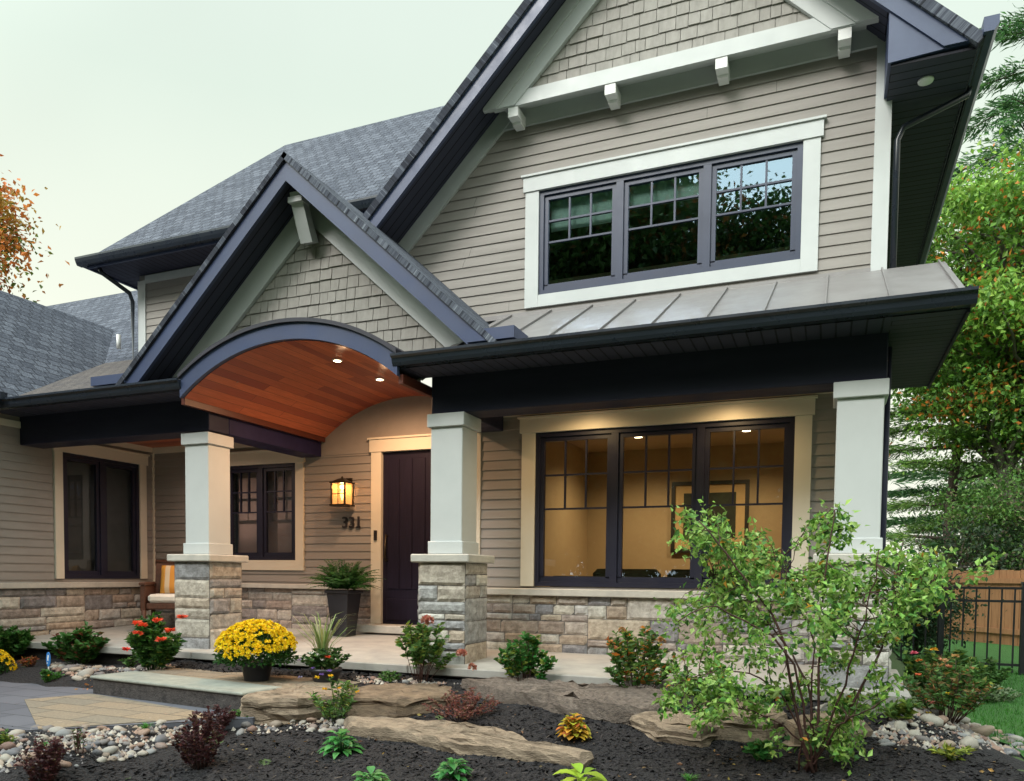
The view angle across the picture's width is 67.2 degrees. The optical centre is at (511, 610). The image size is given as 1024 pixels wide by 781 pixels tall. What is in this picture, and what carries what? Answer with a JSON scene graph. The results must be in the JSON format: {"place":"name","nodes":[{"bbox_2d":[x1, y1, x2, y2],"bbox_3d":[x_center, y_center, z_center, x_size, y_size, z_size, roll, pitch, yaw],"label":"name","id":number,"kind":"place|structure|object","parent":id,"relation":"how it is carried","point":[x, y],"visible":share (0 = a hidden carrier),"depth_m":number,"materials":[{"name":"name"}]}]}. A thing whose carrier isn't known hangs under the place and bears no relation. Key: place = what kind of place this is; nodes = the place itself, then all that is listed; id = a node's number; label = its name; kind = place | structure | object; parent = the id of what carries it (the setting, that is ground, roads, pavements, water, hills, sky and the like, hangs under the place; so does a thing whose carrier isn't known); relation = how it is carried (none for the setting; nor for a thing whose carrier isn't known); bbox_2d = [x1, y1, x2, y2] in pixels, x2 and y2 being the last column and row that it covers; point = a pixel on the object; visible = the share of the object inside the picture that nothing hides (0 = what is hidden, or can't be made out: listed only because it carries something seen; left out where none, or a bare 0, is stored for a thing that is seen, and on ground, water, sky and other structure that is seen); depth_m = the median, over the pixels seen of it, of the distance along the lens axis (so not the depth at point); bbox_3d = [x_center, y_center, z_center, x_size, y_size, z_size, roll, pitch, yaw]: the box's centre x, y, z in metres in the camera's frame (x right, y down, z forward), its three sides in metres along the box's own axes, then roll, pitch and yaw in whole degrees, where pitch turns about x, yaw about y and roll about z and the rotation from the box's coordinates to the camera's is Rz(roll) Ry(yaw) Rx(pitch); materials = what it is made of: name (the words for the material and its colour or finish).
{"place":"outdoors","nodes":[
{"label":"outdoors","id":0,"kind":"place"},
{"bbox_2d":[24,694,212,728],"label":"garden path","id":1,"kind":"structure","parent":0,"point":[86,709],"depth_m":5.93,"materials":[{"name":"stone"}]},
{"bbox_2d":[0,681,254,731],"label":"garden path","id":2,"kind":"structure","parent":0,"point":[15,713],"depth_m":6.17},
{"bbox_2d":[90,671,281,710],"bbox_3d":[-2.799,0.692,6.540,1.902,0.185,0.435,2,3,29],"label":"stone step","id":3,"kind":"object","parent":2,"relation":"on","point":[182,690],"visible":0.83,"depth_m":6.40,"materials":[{"name":"stone"}]},
{"bbox_2d":[141,668,361,687],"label":"path","id":4,"kind":"structure","parent":0,"point":[232,676],"depth_m":6.88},
{"bbox_2d":[211,618,299,681],"bbox_3d":[-2.221,0.340,6.691,0.762,0.538,0.729,2,3,22],"label":"potted mum","id":5,"kind":"object","parent":4,"relation":"on","point":[243,642],"visible":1,"depth_m":6.52,"materials":[{"name":"yellow plant"}]},
{"bbox_2d":[277,612,359,682],"bbox_3d":[-1.687,0.326,6.695,0.806,0.606,0.788,1,3,5],"label":"mixed planter","id":6,"kind":"object","parent":4,"relation":"on","point":[321,662],"visible":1,"depth_m":6.62,"materials":[{"name":"green plant"}]},
{"bbox_2d":[0,0,1023,570],"label":"sky","id":7,"kind":"structure","parent":0,"point":[127,112],"materials":[{"name":"white"}]},
{"bbox_2d":[23,581,1023,778],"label":"ground","id":8,"kind":"structure","parent":0,"point":[899,666],"depth_m":6.90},
{"bbox_2d":[0,154,69,302],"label":"maple tree","id":9,"kind":"object","parent":8,"relation":"on","point":[7,246],"visible":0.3,"depth_m":36.10,"materials":[{"name":"orange plant"}]},
{"bbox_2d":[9,648,856,703],"bbox_3d":[-1.349,0.729,7.655,9.260,0.420,1.130,2,3,22],"label":"porch foundation","id":10,"kind":"object","parent":8,"relation":"on","point":[106,659],"depth_m":8.23,"materials":[{"name":"stone"}]},
{"bbox_2d":[25,623,911,703],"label":"porch floor","id":11,"kind":"structure","parent":10,"relation":"on","point":[379,652],"depth_m":6.94,"materials":[{"name":"concrete"}]},
{"bbox_2d":[139,559,174,618],"bbox_3d":[-4.342,-0.211,9.989,0.760,0.896,0.700,0,3,-13],"label":"armchair","id":12,"kind":"object","parent":11,"relation":"on","point":[153,598],"visible":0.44,"depth_m":9.65,"materials":[{"name":"wicker"}]},
{"bbox_2d":[160,565,174,592],"bbox_3d":[-4.361,-0.403,10.064,0.420,0.380,0.150,0,-15,-13],"label":"striped pillow","id":13,"kind":"object","parent":12,"relation":"on","point":[167,585],"visible":0.44,"depth_m":9.98,"materials":[{"name":"fabric"}]},
{"bbox_2d":[299,559,382,635],"bbox_3d":[-1.966,-0.149,9.038,0.979,0.897,1.030,1,3,-2],"label":"potted fern","id":14,"kind":"object","parent":11,"relation":"on","point":[342,604],"visible":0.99,"depth_m":8.94,"materials":[{"name":"green plant"}]},
{"bbox_2d":[0,0,999,688],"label":"house","id":15,"kind":"structure","parent":8,"relation":"on","point":[602,274],"depth_m":7.37,"materials":[{"name":"wood"}]},
{"bbox_2d":[52,445,149,578],"bbox_3d":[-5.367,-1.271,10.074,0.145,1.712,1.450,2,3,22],"label":"window","id":16,"kind":"structure","parent":15,"relation":"in","point":[101,457],"depth_m":10.05,"materials":[{"name":"beige glass"}]},
{"bbox_2d":[230,450,305,569],"bbox_3d":[-3.295,-1.309,10.137,1.478,1.557,0.145,2,3,22],"label":"window","id":17,"kind":"structure","parent":15,"relation":"in","point":[261,462],"depth_m":10.06,"materials":[{"name":"beige glass"}]},
{"bbox_2d":[329,476,354,506],"bbox_3d":[-2.078,-1.461,9.465,0.230,0.367,0.236,2,3,22],"label":"wall lantern","id":18,"kind":"object","parent":15,"relation":"attached to","point":[342,491],"depth_m":9.39,"materials":[{"name":"glass"}]},
{"bbox_2d":[342,516,360,527],"bbox_3d":[-1.996,-1.093,9.566,0.266,0.142,0.018,2,3,22],"label":"house number","id":19,"kind":"object","parent":15,"relation":"attached to","point":[352,522],"visible":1,"depth_m":9.55,"materials":[{"name":"metal"}]},
{"bbox_2d":[357,434,430,634],"bbox_3d":[-1.161,-0.901,9.139,1.365,2.357,0.380,2,3,22],"label":"door","id":20,"kind":"structure","parent":15,"relation":"in","point":[400,465],"depth_m":9.32,"materials":[{"name":"black wood"}]},
{"bbox_2d":[550,569,772,588],"bbox_3d":[1.664,-0.008,8.280,2.740,0.860,1.130,2,3,22],"label":"sofa","id":21,"kind":"object","parent":15,"relation":"on","point":[678,573],"visible":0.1,"depth_m":8.02,"materials":[{"name":"brown fabric"}]},
{"bbox_2d":[517,395,817,588],"bbox_3d":[1.352,-1.045,7.210,2.768,1.672,0.145,2,3,22],"label":"window","id":22,"kind":"structure","parent":15,"relation":"in","point":[793,415],"depth_m":7.18,"materials":[{"name":"beige glass"}]},
{"bbox_2d":[521,114,826,308],"bbox_3d":[1.391,-3.574,7.103,2.765,1.271,0.167,2,3,22],"label":"window","id":23,"kind":"structure","parent":15,"relation":"in","point":[603,191],"depth_m":7.06,"materials":[{"name":"white glass"}]},
{"bbox_2d":[670,479,749,552],"bbox_3d":[2.713,-1.283,10.590,1.040,0.980,0.055,2,3,22],"label":"framed picture","id":24,"kind":"object","parent":15,"relation":"attached to","point":[720,492],"visible":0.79,"depth_m":10.51},
{"bbox_2d":[0,658,1023,780],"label":"mulch bed","id":25,"kind":"object","parent":8,"relation":"on","point":[22,674],"visible":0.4,"depth_m":4.83,"materials":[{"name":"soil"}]},
{"bbox_2d":[0,754,11,761],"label":"river stone","id":26,"kind":"object","parent":25,"relation":"on","point":[4,757],"visible":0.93,"depth_m":4.71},
{"bbox_2d":[0,742,15,749],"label":"river stone","id":27,"kind":"object","parent":25,"relation":"on","point":[6,745],"visible":0.73,"depth_m":4.89,"materials":[{"name":"stone"}]},
{"bbox_2d":[0,649,17,673],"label":"yellow mum","id":28,"kind":"object","parent":25,"relation":"on","point":[4,655],"visible":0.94,"depth_m":7.78,"materials":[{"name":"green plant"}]},
{"bbox_2d":[0,728,17,744],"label":"groundcover","id":29,"kind":"object","parent":25,"relation":"on","point":[4,737],"visible":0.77,"depth_m":4.95,"materials":[{"name":"green plant"}]},
{"bbox_2d":[2,749,19,755],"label":"river stone","id":30,"kind":"object","parent":25,"relation":"on","point":[11,752],"visible":0.78,"depth_m":4.77,"materials":[{"name":"stone"}]},
{"bbox_2d":[8,729,24,734],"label":"river stone","id":31,"kind":"object","parent":25,"relation":"on","point":[17,731],"visible":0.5,"depth_m":5.16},
{"bbox_2d":[0,625,35,659],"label":"hydrangea","id":32,"kind":"object","parent":25,"relation":"on","point":[13,642],"visible":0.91,"depth_m":8.55,"materials":[{"name":"green plant"}]},
{"bbox_2d":[17,655,37,666],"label":"groundcover","id":33,"kind":"object","parent":25,"relation":"on","point":[27,661],"visible":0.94,"depth_m":7.97,"materials":[{"name":"brown plant"}]},
{"bbox_2d":[13,734,69,780],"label":"burgundy shrub","id":34,"kind":"object","parent":25,"relation":"on","point":[48,760],"visible":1,"depth_m":4.41,"materials":[{"name":"red plant"}]},
{"bbox_2d":[46,652,50,669],"bbox_3d":[-4.571,0.545,7.596,0.056,0.267,0.011,2,3,22],"label":"plant tag","id":35,"kind":"object","parent":25,"relation":"on","point":[48,659],"visible":0.92,"depth_m":7.59,"materials":[{"name":"blue plastic"}]},
{"bbox_2d":[40,669,64,682],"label":"groundcover","id":36,"kind":"object","parent":25,"relation":"on","point":[47,676],"visible":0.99,"depth_m":7.34,"materials":[{"name":"green plant"}]},
{"bbox_2d":[48,726,64,731],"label":"river stone","id":37,"kind":"object","parent":25,"relation":"on","point":[55,729],"visible":0.47,"depth_m":5.25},
{"bbox_2d":[55,729,72,735],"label":"river stone","id":38,"kind":"object","parent":25,"relation":"on","point":[63,732],"visible":0.59,"depth_m":5.14,"materials":[{"name":"stone"}]},
{"bbox_2d":[58,760,71,766],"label":"river stone","id":39,"kind":"object","parent":25,"relation":"on","point":[63,763],"visible":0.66,"depth_m":4.64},
{"bbox_2d":[41,621,109,664],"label":"hydrangea","id":40,"kind":"object","parent":25,"relation":"on","point":[80,645],"visible":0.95,"depth_m":8.05,"materials":[{"name":"green plant"}]},
{"bbox_2d":[69,667,82,671],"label":"river stone","id":41,"kind":"object","parent":25,"relation":"on","point":[73,669],"visible":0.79,"depth_m":7.63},
{"bbox_2d":[70,727,88,754],"bbox_3d":[-2.712,0.820,4.813,0.135,0.197,0.108,2,3,22],"label":"young sapling","id":42,"kind":"object","parent":25,"relation":"on","point":[78,738],"visible":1,"depth_m":4.80,"materials":[{"name":"green plant"}]},
{"bbox_2d":[77,668,93,676],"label":"river stone","id":43,"kind":"object","parent":25,"relation":"on","point":[88,671],"visible":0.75,"depth_m":7.41,"materials":[{"name":"stone"}]},
{"bbox_2d":[101,746,118,753],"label":"river stone","id":44,"kind":"object","parent":25,"relation":"on","point":[112,749],"visible":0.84,"depth_m":4.91,"materials":[{"name":"stone"}]},
{"bbox_2d":[117,647,137,666],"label":"zinnia plant","id":45,"kind":"object","parent":25,"relation":"on","point":[127,662],"visible":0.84,"depth_m":7.86,"materials":[{"name":"green plant"}]},
{"bbox_2d":[137,728,150,735],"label":"river stone","id":46,"kind":"object","parent":25,"relation":"on","point":[145,731],"visible":0.99,"depth_m":5.31,"materials":[{"name":"stone"}]},
{"bbox_2d":[124,611,187,670],"bbox_3d":[-3.310,0.307,7.157,0.560,0.591,0.960,-1,3,-24],"label":"zinnia plant","id":47,"kind":"object","parent":25,"relation":"on","point":[151,643],"visible":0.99,"depth_m":7.29,"materials":[{"name":"green plant"}]},
{"bbox_2d":[154,734,167,742],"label":"river stone","id":48,"kind":"object","parent":25,"relation":"on","point":[163,738],"visible":0.87,"depth_m":5.25,"materials":[{"name":"stone"}]},
{"bbox_2d":[154,742,167,748],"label":"river stone","id":49,"kind":"object","parent":25,"relation":"on","point":[160,745],"visible":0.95,"depth_m":5.17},
{"bbox_2d":[169,710,227,769],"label":"burgundy shrub","id":50,"kind":"object","parent":25,"relation":"on","point":[200,745],"visible":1,"depth_m":4.81,"materials":[{"name":"red plant"}]},
{"bbox_2d":[197,704,236,730],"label":"burgundy shrub","id":51,"kind":"object","parent":25,"relation":"on","point":[226,716],"visible":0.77,"depth_m":5.64,"materials":[{"name":"red plant"}]},
{"bbox_2d":[247,725,257,731],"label":"river stone","id":52,"kind":"object","parent":25,"relation":"on","point":[252,728],"visible":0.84,"depth_m":5.62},
{"bbox_2d":[269,720,282,727],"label":"river stone","id":53,"kind":"object","parent":25,"relation":"on","point":[276,723],"visible":0.88,"depth_m":5.73,"materials":[{"name":"stone"}]},
{"bbox_2d":[240,682,347,724],"bbox_3d":[-1.759,0.741,6.223,0.883,0.247,0.989,-1,3,-24],"label":"ledge rock","id":54,"kind":"object","parent":25,"relation":"on","point":[284,706],"visible":0.63,"depth_m":5.81,"materials":[{"name":"stone"}]},
{"bbox_2d":[305,674,359,722],"bbox_3d":[-1.372,0.664,5.898,0.422,0.358,0.642,0,3,-16],"label":"rudbeckia","id":55,"kind":"object","parent":25,"relation":"on","point":[344,710],"visible":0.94,"depth_m":5.77,"materials":[{"name":"green plant"}]},
{"bbox_2d":[318,728,363,758],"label":"broadleaf plant","id":56,"kind":"object","parent":25,"relation":"on","point":[339,748],"visible":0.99,"depth_m":5.06,"materials":[{"name":"green plant"}]},
{"bbox_2d":[352,766,390,780],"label":"broadleaf plant","id":57,"kind":"object","parent":25,"relation":"on","point":[376,774],"visible":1,"depth_m":4.39,"materials":[{"name":"green plant"}]},
{"bbox_2d":[378,669,401,682],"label":"groundcover","id":58,"kind":"object","parent":25,"relation":"on","point":[387,674],"visible":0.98,"depth_m":6.63,"materials":[{"name":"green plant"}]},
{"bbox_2d":[346,682,451,717],"bbox_3d":[-0.842,0.753,6.238,0.912,0.264,1.232,3,4,45],"label":"ledge rock","id":59,"kind":"object","parent":25,"relation":"on","point":[396,700],"visible":0.59,"depth_m":5.83,"materials":[{"name":"stone"}]},
{"bbox_2d":[394,614,476,682],"bbox_3d":[-0.655,0.328,6.467,0.485,0.610,0.994,-1,3,-34],"label":"hydrangea","id":60,"kind":"object","parent":25,"relation":"on","point":[421,650],"visible":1,"depth_m":6.54,"materials":[{"name":"green plant"}]},
{"bbox_2d":[430,757,472,780],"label":"broadleaf plant","id":61,"kind":"object","parent":25,"relation":"on","point":[441,773],"visible":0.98,"depth_m":4.52,"materials":[{"name":"green plant"}]},
{"bbox_2d":[422,686,500,722],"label":"spirea shrub","id":62,"kind":"object","parent":25,"relation":"on","point":[466,711],"visible":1,"depth_m":5.58,"materials":[{"name":"red plant"}]},
{"bbox_2d":[343,716,593,768],"bbox_3d":[-0.364,0.916,5.255,2.022,0.235,0.536,2,3,22],"label":"ledge rock","id":63,"kind":"object","parent":25,"relation":"on","point":[461,738],"visible":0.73,"depth_m":5.11,"materials":[{"name":"stone"}]},
{"bbox_2d":[0,662,1020,772],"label":"pebbles","id":64,"kind":"object","parent":25,"relation":"on","point":[890,725],"visible":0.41,"depth_m":5.08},
{"bbox_2d":[494,631,557,680],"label":"hydrangea","id":65,"kind":"object","parent":25,"relation":"on","point":[523,660],"visible":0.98,"depth_m":6.23,"materials":[{"name":"green plant"}]},
{"bbox_2d":[461,676,678,724],"bbox_3d":[0.360,0.698,5.843,1.821,0.302,0.616,2,3,22],"label":"ledge rock","id":66,"kind":"object","parent":25,"relation":"on","point":[605,702],"visible":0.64,"depth_m":5.71,"materials":[{"name":"stone"}]},
{"bbox_2d":[556,712,591,740],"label":"coral bells","id":67,"kind":"object","parent":25,"relation":"on","point":[574,730],"visible":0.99,"depth_m":5.12,"materials":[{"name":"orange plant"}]},
{"bbox_2d":[553,763,606,780],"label":"lime plant","id":68,"kind":"object","parent":25,"relation":"on","point":[577,770],"visible":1,"depth_m":4.33,"materials":[{"name":"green plant"}]},
{"bbox_2d":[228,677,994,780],"bbox_3d":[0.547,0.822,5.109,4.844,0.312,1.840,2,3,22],"label":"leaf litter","id":69,"kind":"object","parent":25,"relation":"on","point":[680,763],"visible":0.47,"depth_m":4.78,"materials":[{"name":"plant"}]},
{"bbox_2d":[603,625,679,687],"bbox_3d":[0.973,0.393,5.873,0.610,0.570,0.633,2,3,22],"label":"hydrangea","id":70,"kind":"object","parent":25,"relation":"on","point":[626,655],"visible":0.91,"depth_m":5.82,"materials":[{"name":"green plant"}]},
{"bbox_2d":[628,710,717,747],"bbox_3d":[1.107,0.817,5.191,0.691,0.251,0.493,2,3,22],"label":"ledge rock","id":71,"kind":"object","parent":25,"relation":"on","point":[675,729],"visible":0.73,"depth_m":5.03,"materials":[{"name":"stone"}]},
{"bbox_2d":[696,699,787,742],"bbox_3d":[1.546,0.768,5.185,0.685,0.278,0.582,2,3,22],"label":"ledge rock","id":72,"kind":"object","parent":25,"relation":"on","point":[736,728],"visible":0.41,"depth_m":4.97,"materials":[{"name":"stone"}]},
{"bbox_2d":[742,738,777,761],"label":"groundcover","id":73,"kind":"object","parent":25,"relation":"on","point":[757,750],"visible":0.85,"depth_m":4.63,"materials":[{"name":"green plant"}]},
{"bbox_2d":[783,711,872,747],"bbox_3d":[2.008,0.802,4.978,0.643,0.270,0.458,0,3,-20],"label":"ledge rock","id":74,"kind":"object","parent":25,"relation":"on","point":[790,725],"visible":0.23,"depth_m":4.88,"materials":[{"name":"stone"}]},
{"bbox_2d":[651,499,1016,775],"bbox_3d":[1.618,0.120,4.450,1.282,1.645,1.968,-2,4,-43],"label":"leafy shrub","id":75,"kind":"object","parent":25,"relation":"on","point":[826,573],"visible":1,"depth_m":4.43,"materials":[{"name":"green plant"}]},
{"bbox_2d":[813,703,901,714],"bbox_3d":[2.388,0.732,5.293,0.656,0.203,0.086,1,3,17],"label":"ledge rock","id":76,"kind":"object","parent":25,"relation":"on","point":[824,707],"visible":0.12,"depth_m":5.29,"materials":[{"name":"stone"}]},
{"bbox_2d":[880,742,895,745],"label":"river stone","id":77,"kind":"object","parent":25,"relation":"on","point":[887,743],"visible":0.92,"depth_m":4.72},
{"bbox_2d":[874,695,920,719],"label":"groundcover","id":78,"kind":"object","parent":25,"relation":"on","point":[904,707],"visible":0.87,"depth_m":5.07,"materials":[{"name":"green plant"}]},
{"bbox_2d":[894,720,906,730],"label":"river stone","id":79,"kind":"object","parent":25,"relation":"on","point":[900,725],"visible":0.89,"depth_m":4.96,"materials":[{"name":"stone"}]},
{"bbox_2d":[908,730,921,735],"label":"river stone","id":80,"kind":"object","parent":25,"relation":"on","point":[913,732],"visible":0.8,"depth_m":4.86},
{"bbox_2d":[914,735,931,742],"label":"river stone","id":81,"kind":"object","parent":25,"relation":"on","point":[919,738],"visible":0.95,"depth_m":4.78,"materials":[{"name":"stone"}]},
{"bbox_2d":[919,714,943,726],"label":"river stone","id":82,"kind":"object","parent":25,"relation":"on","point":[937,721],"visible":0.76,"depth_m":5.09,"materials":[{"name":"stone"}]},
{"bbox_2d":[939,740,955,746],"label":"river stone","id":83,"kind":"object","parent":25,"relation":"on","point":[949,742],"visible":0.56,"depth_m":4.69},
{"bbox_2d":[945,725,956,730],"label":"river stone","id":84,"kind":"object","parent":25,"relation":"on","point":[951,727],"visible":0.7,"depth_m":5.07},
{"bbox_2d":[928,742,975,760],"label":"groundcover","id":85,"kind":"object","parent":25,"relation":"on","point":[949,752],"visible":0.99,"depth_m":4.50,"materials":[{"name":"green plant"}]},
{"bbox_2d":[959,735,978,748],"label":"river stone","id":86,"kind":"object","parent":25,"relation":"on","point":[967,740],"visible":0.7,"depth_m":4.77,"materials":[{"name":"stone"}]},
{"bbox_2d":[970,725,994,736],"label":"river stone","id":87,"kind":"object","parent":25,"relation":"on","point":[986,730],"visible":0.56,"depth_m":5.38,"materials":[{"name":"stone"}]},
{"bbox_2d":[1004,748,1017,755],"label":"river stone","id":88,"kind":"object","parent":25,"relation":"on","point":[1015,752],"visible":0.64,"depth_m":5.02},
{"bbox_2d":[1008,735,1023,740],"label":"river stone","id":89,"kind":"object","parent":25,"relation":"on","point":[1017,737],"visible":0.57,"depth_m":5.51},
{"bbox_2d":[921,707,938,715],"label":"river stone","id":90,"kind":"object","parent":8,"relation":"on","point":[935,712],"visible":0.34,"depth_m":5.42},
{"bbox_2d":[902,646,993,691],"bbox_3d":[4.120,0.598,7.350,0.734,0.531,0.836,2,3,22],"label":"hydrangea","id":91,"kind":"object","parent":8,"relation":"on","point":[913,667],"visible":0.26,"depth_m":7.29,"materials":[{"name":"green plant"}]},
{"bbox_2d":[894,647,1003,723],"bbox_3d":[3.030,0.523,5.370,0.662,0.530,0.648,2,3,22],"label":"shrub","id":92,"kind":"object","parent":8,"relation":"on","point":[958,694],"visible":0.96,"depth_m":5.32,"materials":[{"name":"green plant"}]},
{"bbox_2d":[886,3,1023,529],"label":"pine tree","id":93,"kind":"object","parent":8,"relation":"on","point":[1005,33],"visible":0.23,"depth_m":22.45,"materials":[{"name":"green plant"}]},
{"bbox_2d":[956,717,970,723],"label":"river stone","id":94,"kind":"object","parent":8,"relation":"on","point":[965,720],"visible":0.36,"depth_m":5.61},
{"bbox_2d":[915,457,1021,552],"bbox_3d":[25.027,-4.276,39.509,7.897,8.309,8.368,2,3,22],"label":"tree","id":95,"kind":"object","parent":8,"relation":"on","point":[924,515],"visible":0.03,"depth_m":39.84,"materials":[{"name":"green plant"}]},
{"bbox_2d":[892,638,1023,756],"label":"lawn","id":96,"kind":"structure","parent":0,"point":[993,652],"depth_m":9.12,"materials":[{"name":"plant"}]},
{"bbox_2d":[892,557,1006,654],"bbox_3d":[6.073,0.017,11.596,2.256,1.750,2.120,2,3,22],"label":"evergreen shrub","id":97,"kind":"object","parent":96,"relation":"on","point":[919,633],"visible":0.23,"depth_m":11.16,"materials":[{"name":"green plant"}]},
{"bbox_2d":[886,232,1023,567],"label":"pine tree","id":98,"kind":"object","parent":96,"relation":"on","point":[917,465],"visible":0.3,"depth_m":19.13,"materials":[{"name":"green plant"}]},
{"bbox_2d":[886,500,1023,570],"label":"evergreen shrub","id":99,"kind":"object","parent":96,"relation":"on","point":[979,534],"visible":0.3,"depth_m":16.51,"materials":[{"name":"green plant"}]},
{"bbox_2d":[889,125,1023,567],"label":"maple tree","id":100,"kind":"object","parent":96,"relation":"on","point":[993,325],"visible":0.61,"depth_m":16.55,"materials":[{"name":"green plant"}]},
{"bbox_2d":[890,440,1023,570],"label":"broadleaf tree","id":101,"kind":"object","parent":96,"relation":"on","point":[1003,484],"visible":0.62,"depth_m":16.83,"materials":[{"name":"green plant"}]},
{"bbox_2d":[891,582,1023,674],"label":"metal fence","id":102,"kind":"object","parent":96,"relation":"on","point":[940,636],"visible":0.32,"depth_m":9.54,"materials":[{"name":"metal"}]},
{"bbox_2d":[894,570,1023,645],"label":"wood fence","id":103,"kind":"object","parent":96,"relation":"on","point":[1005,578],"visible":0.2,"depth_m":13.97,"materials":[{"name":"wood"}]},
{"bbox_2d":[984,684,1022,702],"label":"silver groundcover","id":104,"kind":"object","parent":96,"relation":"on","point":[1000,693],"visible":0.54,"depth_m":7.25,"materials":[{"name":"green plant"}]},
{"bbox_2d":[975,656,1012,685],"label":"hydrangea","id":105,"kind":"object","parent":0,"point":[1000,676],"visible":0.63,"depth_m":7.93,"materials":[{"name":"green plant"}]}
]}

